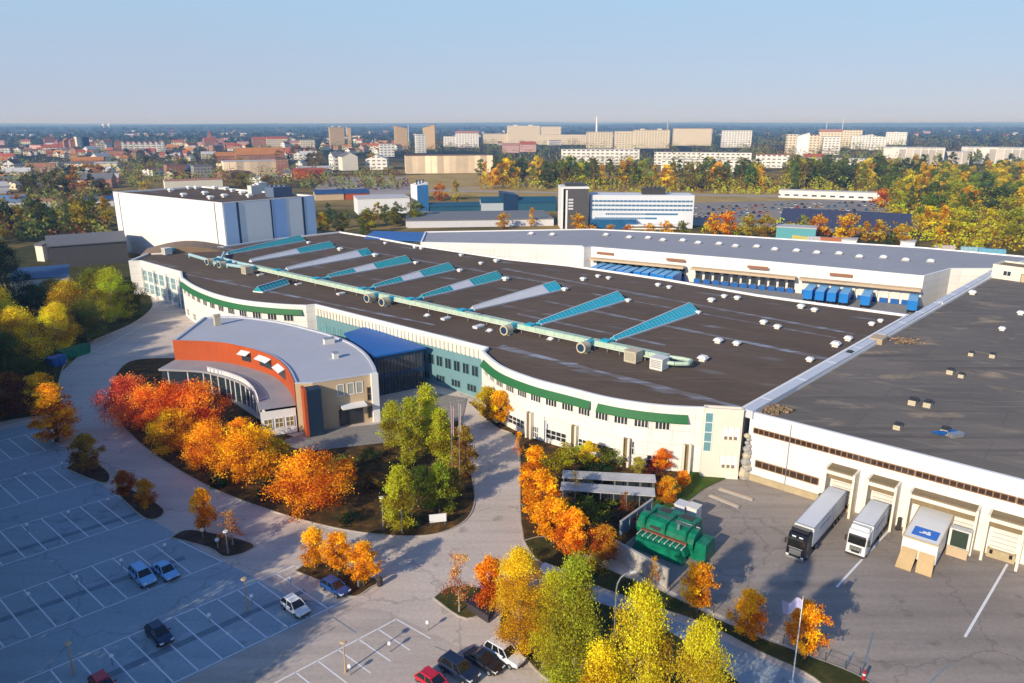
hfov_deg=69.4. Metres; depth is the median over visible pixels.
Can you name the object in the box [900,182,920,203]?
tree
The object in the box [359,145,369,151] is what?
terrace house
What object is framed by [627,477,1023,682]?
loading yard
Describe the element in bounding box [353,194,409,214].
white block
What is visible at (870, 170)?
birch tree
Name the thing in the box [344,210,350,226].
conifer tree
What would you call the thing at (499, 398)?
tree
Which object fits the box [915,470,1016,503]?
window
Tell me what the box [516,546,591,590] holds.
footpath
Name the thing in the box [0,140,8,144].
block of flats
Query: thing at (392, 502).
tree
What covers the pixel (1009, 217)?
tree
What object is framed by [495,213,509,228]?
tree
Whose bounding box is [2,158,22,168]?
terrace house
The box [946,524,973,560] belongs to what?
dock cabinet
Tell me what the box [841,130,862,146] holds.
apartment block
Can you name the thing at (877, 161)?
pine tree
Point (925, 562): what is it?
folding door
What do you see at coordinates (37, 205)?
birch tree
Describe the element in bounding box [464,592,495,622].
bin store
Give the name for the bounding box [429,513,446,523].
sign board
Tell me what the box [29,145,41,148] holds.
block of flats
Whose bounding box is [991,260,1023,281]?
roof penthouse
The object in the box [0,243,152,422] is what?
grass verge
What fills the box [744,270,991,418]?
parapet
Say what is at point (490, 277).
roof skylight
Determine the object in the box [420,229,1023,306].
freight terminal
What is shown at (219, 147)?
block of flats
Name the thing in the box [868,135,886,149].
apartment block
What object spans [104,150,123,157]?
block of flats
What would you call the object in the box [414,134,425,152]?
tower block
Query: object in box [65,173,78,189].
tree
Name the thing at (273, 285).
roof skylight
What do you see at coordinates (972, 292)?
roof vent
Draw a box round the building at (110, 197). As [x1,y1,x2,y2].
[85,195,114,205]
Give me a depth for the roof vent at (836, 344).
151.09 m
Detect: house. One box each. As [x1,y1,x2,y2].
[0,153,16,158]
[0,156,8,163]
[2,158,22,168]
[6,167,32,178]
[14,146,24,153]
[20,139,31,143]
[23,148,37,154]
[34,241,49,261]
[42,144,62,153]
[43,136,54,143]
[56,148,69,152]
[60,151,68,156]
[62,138,69,147]
[68,138,75,147]
[69,146,81,152]
[69,153,77,158]
[70,156,104,161]
[77,149,85,154]
[80,172,116,188]
[83,146,99,153]
[90,152,110,161]
[96,140,104,150]
[101,139,111,143]
[102,166,115,172]
[114,140,121,149]
[114,164,123,173]
[114,172,119,181]
[119,155,127,161]
[124,149,141,158]
[125,141,130,148]
[131,141,136,149]
[136,141,141,149]
[142,141,147,148]
[147,141,153,147]
[148,148,156,153]
[153,141,159,151]
[159,141,164,151]
[164,169,177,178]
[165,152,180,159]
[166,145,178,150]
[170,149,182,156]
[171,140,183,145]
[182,150,190,157]
[184,142,197,149]
[184,147,196,153]
[201,151,215,158]
[226,146,232,150]
[227,143,240,148]
[280,141,290,147]
[283,170,291,176]
[294,151,299,159]
[296,159,305,167]
[299,150,315,159]
[319,144,329,149]
[328,152,342,169]
[338,152,357,170]
[345,147,355,153]
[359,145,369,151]
[365,154,388,169]
[368,143,378,149]
[394,144,401,150]
[502,143,519,152]
[520,142,535,151]
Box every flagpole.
[450,402,453,466]
[458,400,460,485]
[782,596,803,682]
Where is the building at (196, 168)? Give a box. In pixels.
[190,165,212,177]
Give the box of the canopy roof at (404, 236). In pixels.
[364,231,423,241]
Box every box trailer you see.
[590,263,607,268]
[599,264,615,269]
[607,265,623,270]
[615,265,632,271]
[622,267,638,273]
[633,267,649,274]
[641,268,657,275]
[650,268,666,276]
[657,270,673,277]
[665,271,681,280]
[803,284,816,300]
[814,285,828,302]
[826,286,839,304]
[838,287,851,305]
[860,289,872,307]
[906,294,918,312]
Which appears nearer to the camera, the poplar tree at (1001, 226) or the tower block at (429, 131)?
the poplar tree at (1001, 226)
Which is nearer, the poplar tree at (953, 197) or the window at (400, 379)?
the window at (400, 379)
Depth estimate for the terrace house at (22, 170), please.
748.01 m
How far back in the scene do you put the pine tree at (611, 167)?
659.78 m
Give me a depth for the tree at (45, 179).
541.08 m
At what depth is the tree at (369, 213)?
405.09 m
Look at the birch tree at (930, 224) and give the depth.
374.45 m
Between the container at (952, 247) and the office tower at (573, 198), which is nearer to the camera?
the container at (952, 247)
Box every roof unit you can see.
[247,184,261,194]
[255,181,266,190]
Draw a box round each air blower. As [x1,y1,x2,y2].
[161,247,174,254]
[205,257,219,265]
[217,260,231,267]
[240,265,255,274]
[364,292,379,302]
[378,296,395,306]
[500,322,517,335]
[576,339,593,353]
[623,347,642,363]
[649,354,669,371]
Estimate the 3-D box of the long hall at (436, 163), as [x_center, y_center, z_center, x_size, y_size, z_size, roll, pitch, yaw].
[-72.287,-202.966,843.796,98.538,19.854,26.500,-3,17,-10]
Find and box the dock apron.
[685,281,924,315]
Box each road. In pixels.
[0,297,817,682]
[370,184,556,194]
[435,190,923,199]
[581,591,812,682]
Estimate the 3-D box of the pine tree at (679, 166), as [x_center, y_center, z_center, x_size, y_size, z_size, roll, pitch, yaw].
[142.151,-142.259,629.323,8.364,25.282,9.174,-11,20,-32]
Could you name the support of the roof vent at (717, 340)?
on the factory hall at (564, 390)
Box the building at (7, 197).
[0,195,26,208]
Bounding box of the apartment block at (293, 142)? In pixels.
[289,140,299,146]
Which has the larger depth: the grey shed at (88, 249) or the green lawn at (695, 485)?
the grey shed at (88, 249)
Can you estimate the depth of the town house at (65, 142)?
1524.19 m
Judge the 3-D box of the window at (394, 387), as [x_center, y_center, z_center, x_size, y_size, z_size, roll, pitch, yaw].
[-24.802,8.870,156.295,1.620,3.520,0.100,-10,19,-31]
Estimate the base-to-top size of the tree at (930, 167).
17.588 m
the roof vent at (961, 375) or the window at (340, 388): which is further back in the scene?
the window at (340, 388)
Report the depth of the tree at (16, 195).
481.70 m
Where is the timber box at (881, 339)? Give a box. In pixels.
[869,333,887,344]
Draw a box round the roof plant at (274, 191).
[265,185,292,197]
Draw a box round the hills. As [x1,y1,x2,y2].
[0,122,1023,133]
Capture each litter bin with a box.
[376,576,382,586]
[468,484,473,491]
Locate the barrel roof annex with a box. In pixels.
[141,241,223,254]
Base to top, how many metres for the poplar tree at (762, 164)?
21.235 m
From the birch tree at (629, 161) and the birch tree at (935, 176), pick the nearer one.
the birch tree at (935, 176)
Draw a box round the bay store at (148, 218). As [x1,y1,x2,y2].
[113,186,316,253]
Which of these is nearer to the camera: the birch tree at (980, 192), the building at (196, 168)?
the birch tree at (980, 192)
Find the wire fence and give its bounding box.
[670,583,860,674]
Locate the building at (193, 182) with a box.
[163,178,222,187]
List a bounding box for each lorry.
[784,486,846,561]
[844,499,889,558]
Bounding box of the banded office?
[588,186,694,229]
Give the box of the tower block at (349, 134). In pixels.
[347,128,351,144]
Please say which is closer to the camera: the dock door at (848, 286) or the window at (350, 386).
the window at (350, 386)
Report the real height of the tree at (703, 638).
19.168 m
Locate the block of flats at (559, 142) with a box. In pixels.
[547,140,561,144]
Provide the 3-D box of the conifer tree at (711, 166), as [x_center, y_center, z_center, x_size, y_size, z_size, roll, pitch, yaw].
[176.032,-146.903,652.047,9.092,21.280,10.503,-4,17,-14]
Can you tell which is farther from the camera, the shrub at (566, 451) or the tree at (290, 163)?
the tree at (290, 163)
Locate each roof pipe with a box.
[188,253,244,267]
[213,251,225,265]
[217,256,254,265]
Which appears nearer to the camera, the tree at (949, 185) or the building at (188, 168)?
the tree at (949, 185)
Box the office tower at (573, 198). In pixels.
[558,182,588,228]
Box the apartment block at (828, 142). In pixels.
[821,137,840,154]
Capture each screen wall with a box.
[611,539,669,587]
[619,498,653,535]
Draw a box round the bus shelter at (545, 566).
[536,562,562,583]
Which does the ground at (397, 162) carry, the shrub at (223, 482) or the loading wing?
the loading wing
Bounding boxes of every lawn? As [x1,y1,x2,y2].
[467,401,679,555]
[653,472,724,507]
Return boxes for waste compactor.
[632,504,715,565]
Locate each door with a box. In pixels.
[339,409,347,425]
[347,408,355,424]
[355,407,363,423]
[680,268,684,281]
[694,271,700,282]
[703,271,709,283]
[712,272,719,284]
[721,273,728,285]
[730,274,737,286]
[740,275,746,287]
[749,276,756,288]
[758,277,765,289]
[767,278,774,290]
[777,279,784,291]
[786,279,793,292]
[801,281,810,293]
[832,479,851,503]
[836,284,844,297]
[847,285,855,298]
[857,286,866,299]
[869,287,877,301]
[872,491,893,515]
[879,289,888,302]
[890,290,900,303]
[895,546,917,571]
[901,291,911,304]
[915,551,934,577]
[953,516,974,529]
[989,527,1018,554]
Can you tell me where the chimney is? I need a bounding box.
[596,116,597,131]
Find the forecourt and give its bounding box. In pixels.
[282,392,466,450]
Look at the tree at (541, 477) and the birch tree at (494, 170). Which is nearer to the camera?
the tree at (541, 477)
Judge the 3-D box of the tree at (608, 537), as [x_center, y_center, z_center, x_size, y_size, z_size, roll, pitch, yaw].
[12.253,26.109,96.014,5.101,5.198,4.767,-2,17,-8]
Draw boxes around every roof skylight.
[226,235,305,254]
[249,241,335,261]
[253,278,291,292]
[285,248,372,270]
[327,255,411,277]
[371,262,455,287]
[419,270,502,297]
[471,281,561,310]
[536,291,625,324]
[610,302,697,340]
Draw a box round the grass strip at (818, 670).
[523,536,871,682]
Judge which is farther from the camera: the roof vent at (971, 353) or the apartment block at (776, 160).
the apartment block at (776, 160)
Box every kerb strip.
[709,494,740,507]
[718,487,753,500]
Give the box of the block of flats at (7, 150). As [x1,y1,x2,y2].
[0,148,11,152]
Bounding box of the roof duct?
[253,265,692,365]
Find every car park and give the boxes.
[0,424,338,682]
[177,604,479,682]
[315,177,410,193]
[693,199,941,231]
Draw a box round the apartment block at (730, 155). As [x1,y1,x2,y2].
[699,152,751,159]
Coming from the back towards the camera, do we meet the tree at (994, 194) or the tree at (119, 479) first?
the tree at (994, 194)
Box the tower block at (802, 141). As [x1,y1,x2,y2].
[795,132,809,154]
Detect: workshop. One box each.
[313,189,343,200]
[343,189,369,199]
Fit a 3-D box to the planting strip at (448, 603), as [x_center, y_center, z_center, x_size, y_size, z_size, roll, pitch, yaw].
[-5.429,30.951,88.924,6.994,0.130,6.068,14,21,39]
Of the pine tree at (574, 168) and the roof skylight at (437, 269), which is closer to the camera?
the roof skylight at (437, 269)
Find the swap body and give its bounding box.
[895,506,954,577]
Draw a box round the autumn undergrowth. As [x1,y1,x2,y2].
[475,167,1023,250]
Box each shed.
[0,174,16,180]
[8,180,49,189]
[8,264,69,293]
[45,230,128,266]
[58,162,93,167]
[92,162,120,167]
[142,168,163,175]
[213,170,249,179]
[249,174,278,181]
[297,166,332,172]
[778,189,879,200]
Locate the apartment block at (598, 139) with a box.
[586,132,612,147]
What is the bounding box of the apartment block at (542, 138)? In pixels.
[538,134,585,144]
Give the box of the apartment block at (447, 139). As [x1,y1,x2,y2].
[443,136,455,146]
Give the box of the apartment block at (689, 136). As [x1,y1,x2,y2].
[672,128,711,145]
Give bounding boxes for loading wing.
[738,276,1023,564]
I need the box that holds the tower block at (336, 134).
[328,126,344,145]
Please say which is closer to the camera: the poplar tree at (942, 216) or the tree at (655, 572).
the tree at (655, 572)
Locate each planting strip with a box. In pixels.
[65,462,110,483]
[115,486,164,519]
[170,529,254,557]
[294,560,376,596]
[432,585,483,619]
[499,591,740,682]
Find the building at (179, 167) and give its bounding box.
[163,164,186,174]
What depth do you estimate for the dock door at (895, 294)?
220.94 m
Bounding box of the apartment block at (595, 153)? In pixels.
[561,149,639,164]
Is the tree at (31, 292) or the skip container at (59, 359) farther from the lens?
the tree at (31, 292)
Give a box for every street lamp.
[64,641,74,674]
[223,530,228,553]
[241,577,248,611]
[340,639,346,672]
[379,496,383,530]
[398,495,402,532]
[613,570,636,644]
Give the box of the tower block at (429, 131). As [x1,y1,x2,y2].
[423,124,435,148]
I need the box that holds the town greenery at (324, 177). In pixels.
[0,133,1022,238]
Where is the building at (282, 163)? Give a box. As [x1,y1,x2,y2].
[273,158,288,175]
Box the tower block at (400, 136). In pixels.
[394,125,407,146]
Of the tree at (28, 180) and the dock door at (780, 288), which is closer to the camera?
the dock door at (780, 288)
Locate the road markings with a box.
[0,318,1008,682]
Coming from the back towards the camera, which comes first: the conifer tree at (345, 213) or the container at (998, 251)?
the conifer tree at (345, 213)
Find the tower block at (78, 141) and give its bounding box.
[73,136,82,146]
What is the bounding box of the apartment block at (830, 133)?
[818,129,842,150]
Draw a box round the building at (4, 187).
[0,181,9,193]
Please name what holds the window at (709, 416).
in the stair tower at (721, 440)
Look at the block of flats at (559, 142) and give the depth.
1866.36 m
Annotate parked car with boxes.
[87,669,116,682]
[127,560,157,587]
[144,619,174,647]
[151,560,179,581]
[279,592,310,618]
[319,574,350,598]
[414,665,448,682]
[437,649,480,682]
[463,645,504,675]
[483,634,525,669]
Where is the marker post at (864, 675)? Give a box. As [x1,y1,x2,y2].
[862,670,865,680]
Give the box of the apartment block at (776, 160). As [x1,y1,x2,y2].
[756,154,797,167]
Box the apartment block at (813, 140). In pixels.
[808,135,819,153]
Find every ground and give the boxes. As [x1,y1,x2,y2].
[0,127,1023,369]
[109,358,474,536]
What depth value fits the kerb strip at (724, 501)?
111.62 m
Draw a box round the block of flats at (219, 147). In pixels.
[208,145,223,150]
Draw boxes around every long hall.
[25,163,55,172]
[404,154,492,173]
[405,210,553,227]
[429,202,480,210]
[479,196,502,210]
[518,196,556,210]
[778,208,911,235]
[800,157,873,165]
[883,146,945,164]
[944,151,970,163]
[961,146,1023,163]
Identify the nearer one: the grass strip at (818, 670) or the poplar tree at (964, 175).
the grass strip at (818, 670)
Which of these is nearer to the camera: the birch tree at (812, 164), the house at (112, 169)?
the birch tree at (812, 164)
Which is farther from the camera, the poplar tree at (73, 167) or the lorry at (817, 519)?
the poplar tree at (73, 167)
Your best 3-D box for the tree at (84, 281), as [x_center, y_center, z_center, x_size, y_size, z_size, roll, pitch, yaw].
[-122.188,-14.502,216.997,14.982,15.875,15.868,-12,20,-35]
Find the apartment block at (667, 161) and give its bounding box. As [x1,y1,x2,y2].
[661,159,762,171]
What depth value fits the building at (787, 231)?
355.67 m
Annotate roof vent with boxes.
[440,316,451,320]
[472,324,484,328]
[697,354,708,361]
[707,297,715,301]
[713,337,722,343]
[733,340,740,345]
[759,319,767,324]
[773,324,781,328]
[797,303,804,308]
[806,356,813,361]
[810,307,818,311]
[830,340,841,347]
[844,335,852,341]
[893,421,902,430]
[901,257,910,261]
[907,396,918,405]
[923,398,933,408]
[940,425,950,433]
[946,367,954,374]
[958,372,964,378]
[968,350,974,356]
[969,290,976,294]
[989,352,995,357]
[998,326,1005,330]
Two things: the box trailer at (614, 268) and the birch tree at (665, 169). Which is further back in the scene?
the birch tree at (665, 169)
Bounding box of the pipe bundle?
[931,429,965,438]
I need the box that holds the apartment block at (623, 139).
[614,131,634,148]
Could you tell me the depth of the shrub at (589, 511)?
107.27 m
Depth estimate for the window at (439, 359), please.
159.10 m
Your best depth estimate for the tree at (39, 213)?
371.86 m
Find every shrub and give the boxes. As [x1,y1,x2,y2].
[203,466,237,488]
[252,474,284,498]
[326,454,357,470]
[335,507,365,528]
[355,470,387,492]
[356,446,382,463]
[394,511,421,531]
[539,450,577,474]
[550,439,583,460]
[566,492,617,526]
[573,544,610,575]
[575,456,614,471]
[593,446,627,467]
[614,503,652,525]
[635,460,662,479]
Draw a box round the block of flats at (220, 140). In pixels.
[215,138,223,142]
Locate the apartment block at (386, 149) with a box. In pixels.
[379,143,394,156]
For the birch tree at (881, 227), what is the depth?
348.02 m
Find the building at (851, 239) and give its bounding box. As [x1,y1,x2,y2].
[832,236,858,242]
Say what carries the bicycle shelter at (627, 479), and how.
on the lawn at (627, 538)
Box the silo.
[411,179,428,211]
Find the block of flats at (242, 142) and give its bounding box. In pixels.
[237,141,248,144]
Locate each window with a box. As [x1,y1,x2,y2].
[142,269,147,280]
[144,282,149,292]
[148,271,152,282]
[149,284,154,294]
[154,273,158,284]
[156,286,160,296]
[159,274,164,286]
[160,287,165,298]
[166,276,170,288]
[168,290,171,300]
[170,277,175,289]
[172,291,177,302]
[218,305,223,311]
[228,308,234,314]
[239,310,246,316]
[242,355,250,361]
[252,312,260,318]
[259,361,271,369]
[264,419,272,428]
[267,314,276,319]
[275,417,283,427]
[279,371,285,379]
[283,315,293,321]
[285,416,294,426]
[320,323,326,332]
[327,325,333,334]
[335,328,340,337]
[337,384,344,396]
[342,329,347,339]
[347,382,354,394]
[356,381,362,393]
[367,387,371,400]
[367,406,372,417]
[377,359,384,375]
[378,378,385,394]
[383,358,390,373]
[384,376,391,392]
[390,357,397,372]
[391,375,398,391]
[396,356,403,371]
[397,374,404,389]
[403,355,409,370]
[404,372,410,388]
[409,354,416,369]
[410,371,416,387]
[415,352,422,367]
[416,370,422,386]
[424,370,429,378]
[428,353,433,364]
[436,355,442,366]
[436,374,444,383]
[445,357,451,369]
[451,378,460,388]
[453,360,459,371]
[462,362,468,374]
[467,383,476,392]
[471,365,478,377]
[496,380,502,388]
[506,385,513,393]
[509,414,524,429]
[517,389,526,398]
[530,394,540,403]
[533,426,538,438]
[545,398,556,407]
[546,428,566,443]
[562,403,573,411]
[568,199,572,209]
[578,407,589,416]
[578,438,586,446]
[591,442,614,457]
[595,412,607,421]
[614,416,627,425]
[630,440,634,454]
[634,419,648,427]
[646,454,667,465]
[655,422,669,430]
[702,412,713,451]
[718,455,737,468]
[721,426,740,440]
[753,427,829,452]
[755,460,818,485]
[829,447,914,475]
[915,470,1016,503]
[1002,270,1011,276]
[1016,497,1023,505]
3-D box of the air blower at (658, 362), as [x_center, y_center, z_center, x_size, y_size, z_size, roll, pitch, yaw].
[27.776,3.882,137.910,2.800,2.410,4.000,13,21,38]
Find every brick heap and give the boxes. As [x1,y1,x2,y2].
[759,404,792,414]
[889,336,925,343]
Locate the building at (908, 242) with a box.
[900,239,916,245]
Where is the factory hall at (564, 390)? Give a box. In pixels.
[128,231,909,473]
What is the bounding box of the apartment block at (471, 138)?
[455,131,478,146]
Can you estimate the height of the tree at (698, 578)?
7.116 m
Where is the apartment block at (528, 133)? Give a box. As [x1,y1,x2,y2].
[507,125,539,143]
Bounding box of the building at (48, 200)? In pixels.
[28,198,59,208]
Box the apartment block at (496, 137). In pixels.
[483,134,506,143]
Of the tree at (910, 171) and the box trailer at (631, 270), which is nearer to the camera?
the box trailer at (631, 270)
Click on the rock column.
(745, 469)
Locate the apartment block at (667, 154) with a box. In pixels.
[654,151,698,164]
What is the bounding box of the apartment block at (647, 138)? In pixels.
[633,129,669,147]
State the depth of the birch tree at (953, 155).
907.62 m
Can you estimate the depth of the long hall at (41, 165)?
836.06 m
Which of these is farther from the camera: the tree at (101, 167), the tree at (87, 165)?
the tree at (87, 165)
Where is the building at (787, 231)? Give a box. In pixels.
[776,224,817,238]
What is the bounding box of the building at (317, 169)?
[310,168,324,176]
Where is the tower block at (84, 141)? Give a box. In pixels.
[80,137,89,148]
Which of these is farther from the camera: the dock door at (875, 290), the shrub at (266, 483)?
the dock door at (875, 290)
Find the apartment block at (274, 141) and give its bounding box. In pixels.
[266,136,286,146]
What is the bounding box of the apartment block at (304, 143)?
[300,140,314,147]
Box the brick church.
[202,137,215,146]
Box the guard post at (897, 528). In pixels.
[894,517,901,530]
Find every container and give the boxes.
[45,353,65,366]
[56,343,90,359]
[674,499,689,512]
[686,501,702,517]
[792,235,806,239]
[807,236,819,240]
[820,237,840,241]
[934,245,955,249]
[960,246,983,251]
[978,248,1005,253]
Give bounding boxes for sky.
[0,0,1023,123]
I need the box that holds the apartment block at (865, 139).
[850,134,873,148]
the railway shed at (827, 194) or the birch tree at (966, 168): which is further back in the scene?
the birch tree at (966, 168)
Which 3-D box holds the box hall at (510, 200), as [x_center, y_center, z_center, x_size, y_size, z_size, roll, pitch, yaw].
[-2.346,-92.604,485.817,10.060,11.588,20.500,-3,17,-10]
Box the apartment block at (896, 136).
[886,132,908,144]
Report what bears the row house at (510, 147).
on the ground at (397, 162)
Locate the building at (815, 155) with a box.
[804,154,823,157]
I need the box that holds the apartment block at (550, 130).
[540,127,560,133]
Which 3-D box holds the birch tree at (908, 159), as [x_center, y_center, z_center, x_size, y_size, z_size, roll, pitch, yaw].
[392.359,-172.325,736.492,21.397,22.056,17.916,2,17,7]
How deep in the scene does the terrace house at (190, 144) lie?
1545.04 m
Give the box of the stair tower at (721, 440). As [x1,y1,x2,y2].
[699,405,744,478]
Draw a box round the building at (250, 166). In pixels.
[221,159,276,176]
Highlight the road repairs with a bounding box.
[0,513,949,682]
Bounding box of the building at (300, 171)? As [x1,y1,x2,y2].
[292,167,310,178]
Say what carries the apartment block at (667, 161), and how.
on the ground at (397, 162)
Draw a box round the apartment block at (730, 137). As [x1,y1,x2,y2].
[720,130,751,146]
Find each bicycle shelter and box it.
[560,482,654,508]
[562,470,655,487]
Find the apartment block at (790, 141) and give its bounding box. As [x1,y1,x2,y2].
[784,134,798,153]
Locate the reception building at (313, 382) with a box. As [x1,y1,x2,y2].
[158,313,380,437]
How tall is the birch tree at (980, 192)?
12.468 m
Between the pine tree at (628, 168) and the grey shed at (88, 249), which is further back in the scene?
the pine tree at (628, 168)
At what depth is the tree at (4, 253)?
240.19 m
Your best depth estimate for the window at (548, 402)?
129.52 m
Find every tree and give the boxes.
[0,197,9,219]
[0,200,19,230]
[0,214,13,236]
[0,238,33,298]
[0,285,21,331]
[0,302,55,365]
[0,328,41,383]
[0,371,35,418]
[2,355,57,397]
[9,193,21,199]
[9,283,51,317]
[10,204,28,230]
[13,215,27,242]
[15,172,39,189]
[18,175,43,197]
[19,370,58,406]
[20,195,42,218]
[24,381,80,442]
[29,198,46,211]
[30,202,44,223]
[30,203,57,234]
[33,277,74,303]
[33,300,82,350]
[34,173,60,197]
[35,277,104,337]
[40,211,62,227]
[43,207,59,234]
[53,176,78,196]
[59,201,96,233]
[60,206,74,233]
[61,195,68,213]
[62,164,77,175]
[62,298,110,341]
[64,431,108,472]
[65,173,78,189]
[66,201,75,217]
[71,164,77,178]
[73,195,98,220]
[73,265,118,317]
[75,166,86,175]
[76,180,88,194]
[82,161,92,170]
[84,173,95,187]
[84,265,137,323]
[85,195,99,214]
[86,371,158,431]
[90,181,109,195]
[92,163,104,172]
[96,195,115,220]
[99,186,112,194]
[99,199,112,227]
[107,279,150,317]
[110,470,137,499]
[124,378,187,440]
[132,478,158,510]
[137,179,152,189]
[140,407,204,456]
[142,156,148,163]
[149,375,234,444]
[164,150,173,160]
[176,415,243,470]
[177,159,187,163]
[188,487,218,532]
[204,421,281,487]
[210,154,217,164]
[216,508,244,544]
[224,416,255,436]
[230,173,248,188]
[259,437,296,472]
[259,443,358,522]
[260,174,273,186]
[284,155,292,164]
[297,524,327,569]
[307,150,319,164]
[313,157,319,165]
[316,212,330,232]
[317,531,352,574]
[325,203,332,221]
[330,209,338,228]
[333,212,348,231]
[335,457,358,485]
[341,538,382,585]
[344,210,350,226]
[355,212,368,227]
[357,209,377,232]
[359,218,365,234]
[361,207,375,221]
[372,201,385,222]
[374,399,402,449]
[378,462,418,532]
[379,204,392,224]
[386,207,399,226]
[391,205,406,221]
[392,201,399,222]
[394,394,427,468]
[405,199,426,217]
[409,209,419,217]
[409,464,430,498]
[411,382,439,455]
[418,459,460,514]
[425,407,456,472]
[431,182,451,200]
[440,546,476,611]
[445,466,465,502]
[447,425,480,480]
[450,180,461,201]
[470,385,498,419]
[472,553,512,610]
[474,159,485,186]
[481,161,488,185]
[486,543,547,660]
[487,167,500,186]
[487,390,513,426]
[490,156,498,177]
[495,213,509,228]
[498,157,507,185]
[498,158,522,186]
[498,166,504,187]
[503,157,516,182]
[507,158,524,178]
[507,164,516,188]
[512,430,523,461]
[515,158,528,181]
[518,444,551,505]
[519,467,567,526]
[520,566,570,669]
[523,162,528,181]
[526,155,543,182]
[527,207,535,226]
[529,166,537,188]
[530,494,570,544]
[534,548,606,682]
[535,160,555,186]
[538,161,549,188]
[548,159,562,184]
[549,506,595,556]
[555,160,567,184]
[555,163,562,183]
[557,163,567,184]
[564,155,576,178]
[565,157,571,181]
[566,157,575,181]
[569,212,586,228]
[569,470,581,494]
[570,163,578,181]
[571,159,591,182]
[575,163,587,182]
[576,634,626,682]
[578,439,600,465]
[581,162,590,184]
[585,157,594,184]
[587,159,600,189]
[588,521,622,561]
[589,157,600,182]
[598,163,606,184]
[604,571,679,682]
[605,224,614,229]
[607,161,615,185]
[614,165,627,182]
[615,160,627,184]
[619,491,630,513]
[623,164,631,184]
[623,224,634,229]
[624,157,635,179]
[627,159,642,183]
[629,166,640,185]
[629,169,635,188]
[629,456,648,473]
[637,158,654,183]
[643,221,656,231]
[647,555,661,583]
[650,448,674,470]
[652,164,659,182]
[655,475,680,503]
[657,164,677,186]
[659,219,674,231]
[667,613,738,682]
[668,158,676,175]
[671,219,690,232]
[673,159,684,187]
[675,470,690,488]
[678,161,694,186]
[678,560,719,613]
[679,162,701,189]
[694,164,707,186]
[702,156,716,182]
[702,157,712,183]
[703,212,720,233]
[708,161,727,187]
[708,163,714,184]
[709,165,727,188]
[713,209,742,234]
[722,584,771,643]
[723,160,731,181]
[733,165,740,183]
[734,214,758,235]
[735,161,745,187]
[741,158,748,185]
[743,160,751,186]
[743,164,757,187]
[743,164,760,185]
[755,167,765,188]
[755,214,776,236]
[756,162,765,185]
[781,154,795,179]
[781,161,792,182]
[782,597,834,659]
[787,159,801,188]
[787,161,799,175]
[789,159,801,185]
[796,214,810,224]
[798,159,813,178]
[799,157,813,187]
[800,158,821,184]
[808,214,831,236]
[810,159,825,186]
[820,155,828,172]
[820,158,834,185]
[823,164,830,187]
[827,159,844,184]
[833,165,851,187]
[833,212,864,237]
[842,164,857,184]
[848,159,859,185]
[855,162,867,186]
[856,157,876,186]
[860,220,871,242]
[869,187,890,206]
[869,219,888,242]
[871,154,890,177]
[872,157,880,179]
[874,165,882,183]
[874,176,891,191]
[879,162,887,175]
[882,158,906,175]
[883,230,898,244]
[886,183,901,201]
[887,172,897,193]
[888,222,915,245]
[889,190,909,210]
[890,164,898,176]
[892,177,904,194]
[896,157,914,176]
[897,173,919,192]
[898,177,916,195]
[898,188,907,205]
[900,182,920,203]
[904,167,915,184]
[906,185,916,210]
[911,154,919,167]
[912,174,926,192]
[913,193,944,220]
[914,167,921,175]
[915,205,938,231]
[916,179,950,207]
[917,154,927,166]
[918,181,923,196]
[920,161,926,174]
[922,170,930,184]
[925,164,938,177]
[926,168,940,182]
[930,175,940,187]
[930,188,938,209]
[932,209,949,238]
[936,179,956,199]
[938,165,950,182]
[938,205,951,221]
[939,164,951,175]
[939,206,978,236]
[940,172,949,181]
[941,179,956,201]
[942,177,966,202]
[945,152,959,164]
[948,169,962,180]
[949,193,957,209]
[950,193,971,220]
[950,198,966,219]
[957,179,967,191]
[957,185,981,206]
[958,166,972,180]
[959,171,968,184]
[965,191,981,209]
[966,207,976,228]
[967,171,975,181]
[968,173,981,188]
[971,149,982,162]
[975,188,985,202]
[976,186,995,206]
[977,171,994,188]
[981,206,999,239]
[982,183,1018,211]
[983,154,989,167]
[984,170,1001,189]
[986,166,1006,182]
[986,193,1022,223]
[995,221,1006,245]
[997,204,1023,242]
[999,174,1015,185]
[1003,166,1014,175]
[1005,153,1016,163]
[1005,181,1023,198]
[1009,164,1020,176]
[1013,161,1023,178]
[1013,185,1023,207]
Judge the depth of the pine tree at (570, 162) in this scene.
682.09 m
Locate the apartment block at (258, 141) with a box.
[251,137,266,147]
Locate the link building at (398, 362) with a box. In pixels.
[344,327,426,395]
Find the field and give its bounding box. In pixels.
[403,173,833,202]
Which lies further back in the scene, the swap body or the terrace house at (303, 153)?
the terrace house at (303, 153)
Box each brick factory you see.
[214,152,235,161]
[234,147,284,159]
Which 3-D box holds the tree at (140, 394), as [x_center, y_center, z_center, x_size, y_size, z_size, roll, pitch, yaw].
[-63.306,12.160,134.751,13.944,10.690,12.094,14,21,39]
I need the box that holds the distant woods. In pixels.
[0,126,1023,143]
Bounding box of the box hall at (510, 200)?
[498,190,518,210]
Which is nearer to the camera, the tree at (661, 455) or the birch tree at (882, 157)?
the tree at (661, 455)
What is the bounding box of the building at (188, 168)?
[184,164,190,178]
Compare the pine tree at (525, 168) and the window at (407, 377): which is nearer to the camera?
the window at (407, 377)
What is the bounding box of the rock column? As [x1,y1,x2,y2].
[738,433,751,479]
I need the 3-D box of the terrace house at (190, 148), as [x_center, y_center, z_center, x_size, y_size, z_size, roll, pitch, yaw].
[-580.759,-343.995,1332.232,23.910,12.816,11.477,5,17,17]
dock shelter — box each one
[822,462,860,518]
[862,473,901,531]
[902,486,981,555]
[979,508,1023,571]
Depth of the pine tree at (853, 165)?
660.51 m

